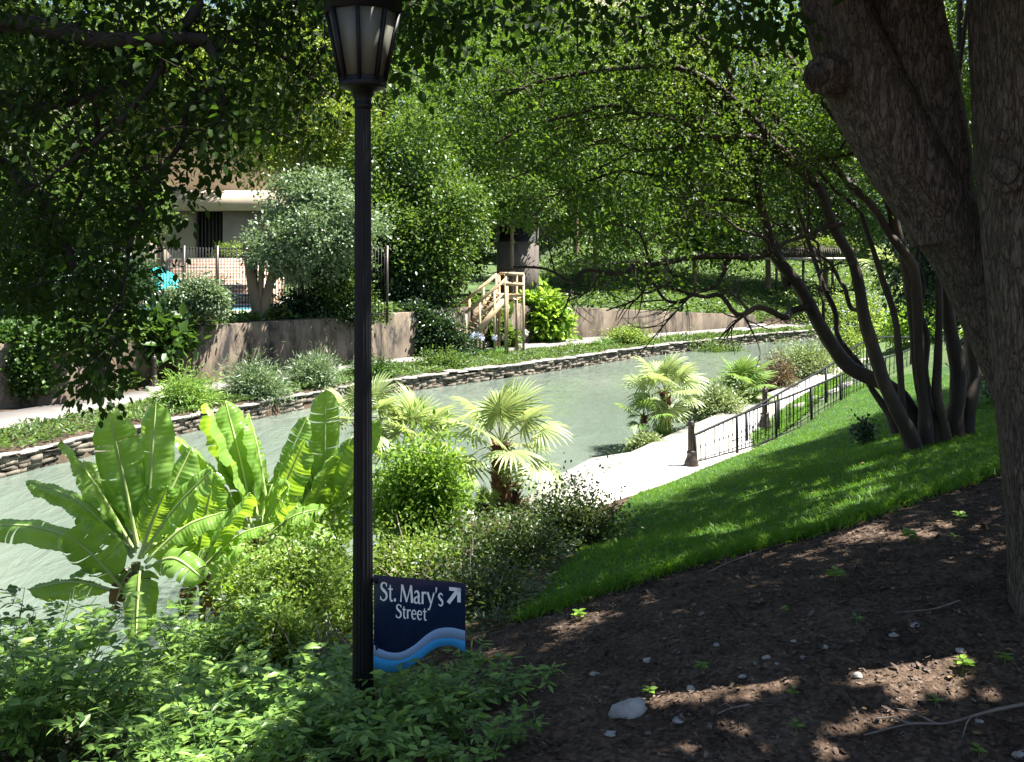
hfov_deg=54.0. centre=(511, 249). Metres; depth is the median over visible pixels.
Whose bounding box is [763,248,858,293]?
footbridge
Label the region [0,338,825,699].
river water
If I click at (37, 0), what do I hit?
sky
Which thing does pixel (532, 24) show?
broadleaf tree
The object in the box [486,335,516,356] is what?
agapanthus
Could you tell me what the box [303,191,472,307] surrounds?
evergreen tree
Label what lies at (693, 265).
broadleaf tree
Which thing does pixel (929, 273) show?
evergreen tree
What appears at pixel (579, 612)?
seedling
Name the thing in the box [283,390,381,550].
banana plant
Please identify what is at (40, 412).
path
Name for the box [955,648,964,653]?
stone
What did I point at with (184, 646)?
leafy plant
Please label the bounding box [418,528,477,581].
dead branches
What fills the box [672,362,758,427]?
shrub
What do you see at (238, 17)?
broadleaf tree
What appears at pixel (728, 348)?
shrub
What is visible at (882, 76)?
shade tree
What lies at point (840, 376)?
railing
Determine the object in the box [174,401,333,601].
banana plant
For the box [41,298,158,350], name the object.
shrub
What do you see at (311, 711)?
leafy plant
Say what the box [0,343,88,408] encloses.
retaining wall
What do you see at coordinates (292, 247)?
ornamental tree
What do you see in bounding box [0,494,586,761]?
undergrowth
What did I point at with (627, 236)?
broadleaf tree
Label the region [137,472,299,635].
banana plant
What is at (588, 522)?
shrub
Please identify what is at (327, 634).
dead branches
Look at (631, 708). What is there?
rock
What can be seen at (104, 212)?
broadleaf tree
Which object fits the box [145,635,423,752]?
leafy plant
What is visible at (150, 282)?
broadleaf tree
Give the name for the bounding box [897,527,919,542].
seedling
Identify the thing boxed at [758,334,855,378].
shrub
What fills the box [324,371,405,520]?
fan palm
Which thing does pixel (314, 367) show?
shrub
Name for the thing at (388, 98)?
woods
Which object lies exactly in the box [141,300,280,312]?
pool terrace
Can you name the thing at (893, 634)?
stone
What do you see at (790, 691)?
seedling
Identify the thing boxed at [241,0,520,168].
broadleaf tree
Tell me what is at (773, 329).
shrub
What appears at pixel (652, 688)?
seedling
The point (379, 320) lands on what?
hanging shrub
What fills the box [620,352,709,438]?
fan palm
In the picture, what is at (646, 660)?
stone
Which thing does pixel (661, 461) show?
riverside path
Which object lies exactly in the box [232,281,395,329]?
hedge shrub
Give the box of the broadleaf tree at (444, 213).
[304,83,518,317]
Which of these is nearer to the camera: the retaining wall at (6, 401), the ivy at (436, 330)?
the retaining wall at (6, 401)
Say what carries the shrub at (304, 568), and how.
on the ground at (842, 694)
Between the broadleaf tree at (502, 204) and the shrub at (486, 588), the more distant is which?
the broadleaf tree at (502, 204)
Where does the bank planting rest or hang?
on the ground at (842, 694)
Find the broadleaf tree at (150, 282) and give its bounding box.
[50,245,166,314]
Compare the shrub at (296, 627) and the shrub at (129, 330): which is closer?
the shrub at (296, 627)
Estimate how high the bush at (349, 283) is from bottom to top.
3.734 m
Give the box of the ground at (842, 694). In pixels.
[0,232,1023,761]
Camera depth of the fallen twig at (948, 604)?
6.45 m
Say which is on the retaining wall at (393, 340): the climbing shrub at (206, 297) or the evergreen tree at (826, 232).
the climbing shrub at (206, 297)
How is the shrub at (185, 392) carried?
on the ground at (842, 694)
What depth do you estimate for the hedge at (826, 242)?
71.80 m
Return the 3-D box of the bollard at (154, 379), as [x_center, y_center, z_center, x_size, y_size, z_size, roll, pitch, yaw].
[-11.406,4.070,32.034,0.540,1.460,0.540,0,0,0]
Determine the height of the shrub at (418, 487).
2.345 m
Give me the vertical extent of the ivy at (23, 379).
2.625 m
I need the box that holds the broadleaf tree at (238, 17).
[155,0,402,113]
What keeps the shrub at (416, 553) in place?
on the ground at (842, 694)
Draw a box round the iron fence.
[60,246,390,321]
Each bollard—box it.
[145,354,162,391]
[683,418,698,466]
[758,386,770,427]
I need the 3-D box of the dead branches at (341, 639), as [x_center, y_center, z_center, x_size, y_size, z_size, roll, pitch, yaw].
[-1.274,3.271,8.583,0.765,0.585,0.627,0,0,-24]
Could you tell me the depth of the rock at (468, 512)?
16.18 m
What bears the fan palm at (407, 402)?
on the ground at (842, 694)
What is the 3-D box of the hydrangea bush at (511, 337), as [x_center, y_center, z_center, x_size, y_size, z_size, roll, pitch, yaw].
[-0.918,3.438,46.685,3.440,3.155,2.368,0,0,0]
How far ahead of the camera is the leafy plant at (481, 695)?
6.35 m
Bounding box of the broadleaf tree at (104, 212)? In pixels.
[61,157,191,262]
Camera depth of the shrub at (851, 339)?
40.81 m
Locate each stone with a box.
[589,671,599,675]
[603,730,615,736]
[643,657,650,662]
[686,685,694,690]
[762,655,770,659]
[852,672,862,678]
[889,632,898,636]
[910,622,919,626]
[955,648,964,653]
[975,719,983,723]
[1011,751,1023,757]
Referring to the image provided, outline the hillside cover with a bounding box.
[1,237,902,390]
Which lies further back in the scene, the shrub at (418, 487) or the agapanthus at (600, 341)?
the agapanthus at (600, 341)
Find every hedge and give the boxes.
[207,240,253,257]
[748,233,861,260]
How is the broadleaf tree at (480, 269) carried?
on the ground at (842, 694)
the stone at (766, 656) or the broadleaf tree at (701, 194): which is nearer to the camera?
the stone at (766, 656)
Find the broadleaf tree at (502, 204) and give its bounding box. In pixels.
[477,164,568,302]
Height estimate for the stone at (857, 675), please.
0.040 m
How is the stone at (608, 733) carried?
on the ground at (842, 694)
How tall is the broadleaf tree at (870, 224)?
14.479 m
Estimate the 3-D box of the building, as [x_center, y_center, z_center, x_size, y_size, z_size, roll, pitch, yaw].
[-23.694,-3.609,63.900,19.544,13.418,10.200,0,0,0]
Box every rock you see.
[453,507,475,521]
[608,697,647,718]
[672,716,683,722]
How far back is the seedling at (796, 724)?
5.36 m
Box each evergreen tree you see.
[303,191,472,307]
[747,115,883,288]
[861,115,991,404]
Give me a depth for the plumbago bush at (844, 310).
47.66 m
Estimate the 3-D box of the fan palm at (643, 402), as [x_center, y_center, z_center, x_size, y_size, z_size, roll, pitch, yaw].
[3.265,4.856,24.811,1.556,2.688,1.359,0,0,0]
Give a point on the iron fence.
(217, 248)
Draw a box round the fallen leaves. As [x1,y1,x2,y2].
[385,373,1013,735]
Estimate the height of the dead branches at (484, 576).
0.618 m
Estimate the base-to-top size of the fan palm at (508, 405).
2.534 m
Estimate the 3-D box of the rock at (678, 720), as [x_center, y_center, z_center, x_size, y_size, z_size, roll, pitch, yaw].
[0.920,2.597,5.511,0.075,0.056,0.059,0,0,-23]
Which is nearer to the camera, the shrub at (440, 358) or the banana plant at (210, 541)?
the banana plant at (210, 541)
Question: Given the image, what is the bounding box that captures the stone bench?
[747,324,765,327]
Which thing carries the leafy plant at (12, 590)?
on the ground at (842, 694)
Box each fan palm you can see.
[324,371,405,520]
[372,382,481,489]
[436,376,573,509]
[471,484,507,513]
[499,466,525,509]
[616,392,675,432]
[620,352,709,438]
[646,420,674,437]
[710,355,777,403]
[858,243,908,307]
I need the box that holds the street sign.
[371,575,465,671]
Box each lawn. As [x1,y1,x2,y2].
[524,366,999,616]
[754,374,848,445]
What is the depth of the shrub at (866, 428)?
17.41 m
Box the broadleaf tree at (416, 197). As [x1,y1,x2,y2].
[371,163,446,288]
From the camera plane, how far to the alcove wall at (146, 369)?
33.57 m
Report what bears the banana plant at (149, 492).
on the ground at (842, 694)
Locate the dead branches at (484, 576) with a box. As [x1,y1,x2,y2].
[461,551,506,596]
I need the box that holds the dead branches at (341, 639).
[310,603,373,651]
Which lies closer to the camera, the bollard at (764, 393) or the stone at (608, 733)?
the stone at (608, 733)
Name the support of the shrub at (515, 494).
on the ground at (842, 694)
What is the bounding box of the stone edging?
[0,329,846,477]
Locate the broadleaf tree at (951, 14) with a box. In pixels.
[844,0,971,143]
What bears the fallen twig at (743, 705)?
on the ground at (842, 694)
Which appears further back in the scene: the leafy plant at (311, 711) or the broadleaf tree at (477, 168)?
the broadleaf tree at (477, 168)
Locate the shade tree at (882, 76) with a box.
[168,0,1023,622]
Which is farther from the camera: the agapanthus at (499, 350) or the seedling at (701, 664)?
the agapanthus at (499, 350)
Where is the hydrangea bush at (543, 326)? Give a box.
[518,273,582,341]
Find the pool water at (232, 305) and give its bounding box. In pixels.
[143,305,250,309]
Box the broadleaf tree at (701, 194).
[588,18,756,282]
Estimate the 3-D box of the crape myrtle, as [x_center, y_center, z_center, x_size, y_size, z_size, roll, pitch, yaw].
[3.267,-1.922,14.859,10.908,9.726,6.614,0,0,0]
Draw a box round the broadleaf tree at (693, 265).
[639,145,784,285]
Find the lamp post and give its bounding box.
[323,0,401,725]
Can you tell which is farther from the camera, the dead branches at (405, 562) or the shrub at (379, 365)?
the shrub at (379, 365)
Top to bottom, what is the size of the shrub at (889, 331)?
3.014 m
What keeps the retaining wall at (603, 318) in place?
on the ground at (842, 694)
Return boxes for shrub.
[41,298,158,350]
[145,357,230,413]
[149,571,352,692]
[159,264,235,331]
[194,471,414,644]
[208,341,308,411]
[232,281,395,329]
[268,339,352,395]
[338,353,413,388]
[347,298,395,324]
[347,398,488,545]
[350,508,473,584]
[371,270,450,309]
[400,532,544,618]
[411,344,488,371]
[428,485,592,578]
[500,450,655,549]
[589,320,670,345]
[613,427,665,452]
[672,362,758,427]
[674,325,748,352]
[754,324,814,343]
[756,343,805,391]
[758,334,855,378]
[811,313,865,357]
[844,409,880,443]
[873,284,962,349]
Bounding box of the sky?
[17,0,968,242]
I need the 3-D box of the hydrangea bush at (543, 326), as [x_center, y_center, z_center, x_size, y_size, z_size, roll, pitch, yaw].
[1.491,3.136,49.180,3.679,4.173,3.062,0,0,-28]
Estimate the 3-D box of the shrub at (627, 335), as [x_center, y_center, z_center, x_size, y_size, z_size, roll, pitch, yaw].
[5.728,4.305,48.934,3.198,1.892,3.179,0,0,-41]
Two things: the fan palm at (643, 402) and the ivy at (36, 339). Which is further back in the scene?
the ivy at (36, 339)
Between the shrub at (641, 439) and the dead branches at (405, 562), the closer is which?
the dead branches at (405, 562)
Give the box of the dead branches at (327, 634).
[267,617,349,679]
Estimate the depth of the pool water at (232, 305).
45.40 m
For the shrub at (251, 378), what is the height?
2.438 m
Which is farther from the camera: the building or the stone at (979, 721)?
the building
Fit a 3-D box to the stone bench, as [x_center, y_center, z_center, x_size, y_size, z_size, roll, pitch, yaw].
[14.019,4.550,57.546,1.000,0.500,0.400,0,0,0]
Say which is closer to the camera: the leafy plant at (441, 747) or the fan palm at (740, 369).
the leafy plant at (441, 747)
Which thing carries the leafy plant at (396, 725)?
on the ground at (842, 694)
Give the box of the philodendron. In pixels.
[134,293,215,366]
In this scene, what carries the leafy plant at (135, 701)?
on the ground at (842, 694)
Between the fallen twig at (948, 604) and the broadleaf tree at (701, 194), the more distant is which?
the broadleaf tree at (701, 194)
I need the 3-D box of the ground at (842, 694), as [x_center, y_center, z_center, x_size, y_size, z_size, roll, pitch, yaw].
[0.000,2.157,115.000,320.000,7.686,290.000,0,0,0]
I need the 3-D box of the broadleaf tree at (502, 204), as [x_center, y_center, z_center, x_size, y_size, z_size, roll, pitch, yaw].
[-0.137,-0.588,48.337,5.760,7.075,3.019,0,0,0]
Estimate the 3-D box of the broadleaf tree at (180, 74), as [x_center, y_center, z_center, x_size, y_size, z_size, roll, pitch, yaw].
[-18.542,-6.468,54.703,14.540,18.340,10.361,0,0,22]
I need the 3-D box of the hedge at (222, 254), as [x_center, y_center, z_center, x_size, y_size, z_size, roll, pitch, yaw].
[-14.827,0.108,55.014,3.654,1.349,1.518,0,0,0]
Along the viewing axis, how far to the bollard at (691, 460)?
20.84 m
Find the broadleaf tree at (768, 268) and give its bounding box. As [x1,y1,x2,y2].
[632,0,858,293]
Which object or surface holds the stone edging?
on the ground at (842, 694)
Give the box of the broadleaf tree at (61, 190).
[0,105,159,318]
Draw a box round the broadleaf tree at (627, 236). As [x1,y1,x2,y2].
[521,84,682,288]
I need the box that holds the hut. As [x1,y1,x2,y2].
[494,218,539,296]
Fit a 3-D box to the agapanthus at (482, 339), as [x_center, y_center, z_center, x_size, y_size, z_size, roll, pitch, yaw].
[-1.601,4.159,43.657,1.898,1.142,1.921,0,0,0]
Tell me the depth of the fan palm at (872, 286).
51.83 m
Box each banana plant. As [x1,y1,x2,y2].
[0,401,224,685]
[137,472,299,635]
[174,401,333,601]
[249,455,352,573]
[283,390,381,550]
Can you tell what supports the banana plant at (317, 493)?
on the ground at (842, 694)
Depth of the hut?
49.50 m
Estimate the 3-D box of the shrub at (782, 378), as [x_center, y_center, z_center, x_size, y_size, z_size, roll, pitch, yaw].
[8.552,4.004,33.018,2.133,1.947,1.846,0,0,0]
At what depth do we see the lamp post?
6.35 m
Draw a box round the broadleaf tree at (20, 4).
[0,0,179,173]
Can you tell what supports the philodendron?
on the ground at (842, 694)
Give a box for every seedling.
[570,608,586,619]
[642,685,657,697]
[694,660,707,671]
[786,686,799,697]
[788,718,804,731]
[824,566,845,581]
[850,613,863,623]
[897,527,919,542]
[927,693,944,707]
[952,654,975,671]
[953,511,967,516]
[970,742,986,757]
[994,651,1013,664]
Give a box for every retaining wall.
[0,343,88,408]
[174,303,521,380]
[520,306,754,342]
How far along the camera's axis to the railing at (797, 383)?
26.06 m
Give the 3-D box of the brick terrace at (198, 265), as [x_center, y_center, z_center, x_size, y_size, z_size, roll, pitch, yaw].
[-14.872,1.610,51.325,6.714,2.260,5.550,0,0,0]
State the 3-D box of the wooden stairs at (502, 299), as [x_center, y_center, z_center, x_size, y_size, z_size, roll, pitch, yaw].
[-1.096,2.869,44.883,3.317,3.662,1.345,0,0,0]
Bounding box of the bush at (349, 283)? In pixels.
[306,246,380,317]
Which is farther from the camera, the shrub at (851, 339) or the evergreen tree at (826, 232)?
the evergreen tree at (826, 232)
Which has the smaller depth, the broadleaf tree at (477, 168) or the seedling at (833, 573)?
the seedling at (833, 573)
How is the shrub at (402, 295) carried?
on the ground at (842, 694)
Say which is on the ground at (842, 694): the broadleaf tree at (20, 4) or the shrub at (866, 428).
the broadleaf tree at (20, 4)
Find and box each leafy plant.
[0,582,178,761]
[0,584,117,688]
[5,631,314,755]
[47,653,332,761]
[110,580,289,699]
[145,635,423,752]
[229,658,492,761]
[269,665,423,756]
[353,633,565,722]
[393,684,549,761]
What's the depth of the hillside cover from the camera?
65.53 m
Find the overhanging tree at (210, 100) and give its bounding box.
[0,0,486,428]
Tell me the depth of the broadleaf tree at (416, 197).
46.14 m
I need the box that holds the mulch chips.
[302,474,1023,761]
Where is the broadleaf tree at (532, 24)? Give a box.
[468,0,648,252]
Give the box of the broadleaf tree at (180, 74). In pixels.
[53,0,276,294]
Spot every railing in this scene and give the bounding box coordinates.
[694,349,911,461]
[746,336,944,442]
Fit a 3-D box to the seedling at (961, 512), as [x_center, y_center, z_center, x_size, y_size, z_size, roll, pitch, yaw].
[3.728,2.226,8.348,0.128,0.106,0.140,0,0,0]
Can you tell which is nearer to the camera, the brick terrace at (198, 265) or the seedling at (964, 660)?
the seedling at (964, 660)
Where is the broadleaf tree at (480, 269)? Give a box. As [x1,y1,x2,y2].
[429,216,495,297]
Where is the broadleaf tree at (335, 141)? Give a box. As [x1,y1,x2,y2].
[201,1,395,287]
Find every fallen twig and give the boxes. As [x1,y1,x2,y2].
[707,542,785,572]
[717,703,748,713]
[864,702,1023,737]
[896,600,960,612]
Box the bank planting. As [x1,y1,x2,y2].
[0,324,813,447]
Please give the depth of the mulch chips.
6.54 m
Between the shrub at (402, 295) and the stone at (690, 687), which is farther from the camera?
the shrub at (402, 295)
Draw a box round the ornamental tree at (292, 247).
[234,160,400,320]
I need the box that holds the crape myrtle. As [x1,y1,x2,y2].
[353,0,981,451]
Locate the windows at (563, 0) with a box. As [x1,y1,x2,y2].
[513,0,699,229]
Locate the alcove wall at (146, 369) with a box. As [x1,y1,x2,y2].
[116,329,173,387]
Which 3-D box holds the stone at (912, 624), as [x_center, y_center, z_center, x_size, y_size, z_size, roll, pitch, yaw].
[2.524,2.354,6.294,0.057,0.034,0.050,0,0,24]
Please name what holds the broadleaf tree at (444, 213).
on the ground at (842, 694)
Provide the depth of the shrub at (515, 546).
10.85 m
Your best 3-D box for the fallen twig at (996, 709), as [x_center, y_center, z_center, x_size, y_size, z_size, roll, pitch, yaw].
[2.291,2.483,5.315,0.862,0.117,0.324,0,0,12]
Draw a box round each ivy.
[0,315,64,403]
[0,315,108,356]
[389,296,482,357]
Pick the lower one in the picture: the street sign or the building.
the street sign
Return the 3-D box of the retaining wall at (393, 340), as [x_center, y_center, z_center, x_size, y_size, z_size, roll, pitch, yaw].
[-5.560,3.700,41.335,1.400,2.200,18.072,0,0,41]
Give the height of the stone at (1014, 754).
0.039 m
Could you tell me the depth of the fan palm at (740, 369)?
29.77 m
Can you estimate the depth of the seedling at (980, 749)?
5.04 m
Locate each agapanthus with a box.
[454,332,493,355]
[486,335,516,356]
[590,338,623,345]
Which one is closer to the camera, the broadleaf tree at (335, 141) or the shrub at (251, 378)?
the shrub at (251, 378)
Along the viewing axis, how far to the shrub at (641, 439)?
23.58 m
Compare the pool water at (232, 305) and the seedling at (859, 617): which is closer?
the seedling at (859, 617)
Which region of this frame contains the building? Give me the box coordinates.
[3,83,296,285]
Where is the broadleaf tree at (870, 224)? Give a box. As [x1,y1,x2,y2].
[830,145,974,279]
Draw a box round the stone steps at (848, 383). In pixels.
[752,378,855,448]
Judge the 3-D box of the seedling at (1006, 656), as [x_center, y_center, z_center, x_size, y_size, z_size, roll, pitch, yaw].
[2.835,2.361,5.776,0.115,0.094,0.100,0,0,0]
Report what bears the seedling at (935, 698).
on the ground at (842, 694)
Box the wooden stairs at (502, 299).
[456,272,524,353]
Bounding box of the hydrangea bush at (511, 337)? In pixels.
[463,293,528,347]
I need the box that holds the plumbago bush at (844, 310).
[780,268,902,347]
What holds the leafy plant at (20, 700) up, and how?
on the ground at (842, 694)
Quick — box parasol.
[152,268,179,304]
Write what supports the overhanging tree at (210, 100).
on the ground at (842, 694)
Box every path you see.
[0,322,810,429]
[528,358,868,513]
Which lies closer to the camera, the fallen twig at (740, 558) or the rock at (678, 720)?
the rock at (678, 720)
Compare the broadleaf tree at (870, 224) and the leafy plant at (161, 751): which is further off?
the broadleaf tree at (870, 224)
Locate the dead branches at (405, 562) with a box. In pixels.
[373,538,437,578]
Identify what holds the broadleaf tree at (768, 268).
on the ground at (842, 694)
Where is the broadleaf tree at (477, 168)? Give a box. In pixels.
[398,8,635,231]
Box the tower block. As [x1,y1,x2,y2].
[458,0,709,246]
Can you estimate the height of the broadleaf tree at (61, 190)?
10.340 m
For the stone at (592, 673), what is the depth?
6.34 m
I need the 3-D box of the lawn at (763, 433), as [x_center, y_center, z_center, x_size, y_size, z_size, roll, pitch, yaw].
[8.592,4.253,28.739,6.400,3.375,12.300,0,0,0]
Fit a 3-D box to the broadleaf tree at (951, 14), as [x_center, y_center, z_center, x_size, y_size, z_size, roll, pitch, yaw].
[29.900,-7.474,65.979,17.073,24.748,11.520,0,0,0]
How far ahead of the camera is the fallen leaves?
7.38 m
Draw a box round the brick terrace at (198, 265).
[167,258,283,303]
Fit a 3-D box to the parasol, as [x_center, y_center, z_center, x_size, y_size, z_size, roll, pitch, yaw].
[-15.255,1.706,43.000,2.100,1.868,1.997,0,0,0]
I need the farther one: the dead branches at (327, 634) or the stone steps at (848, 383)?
the stone steps at (848, 383)
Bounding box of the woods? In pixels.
[6,0,975,262]

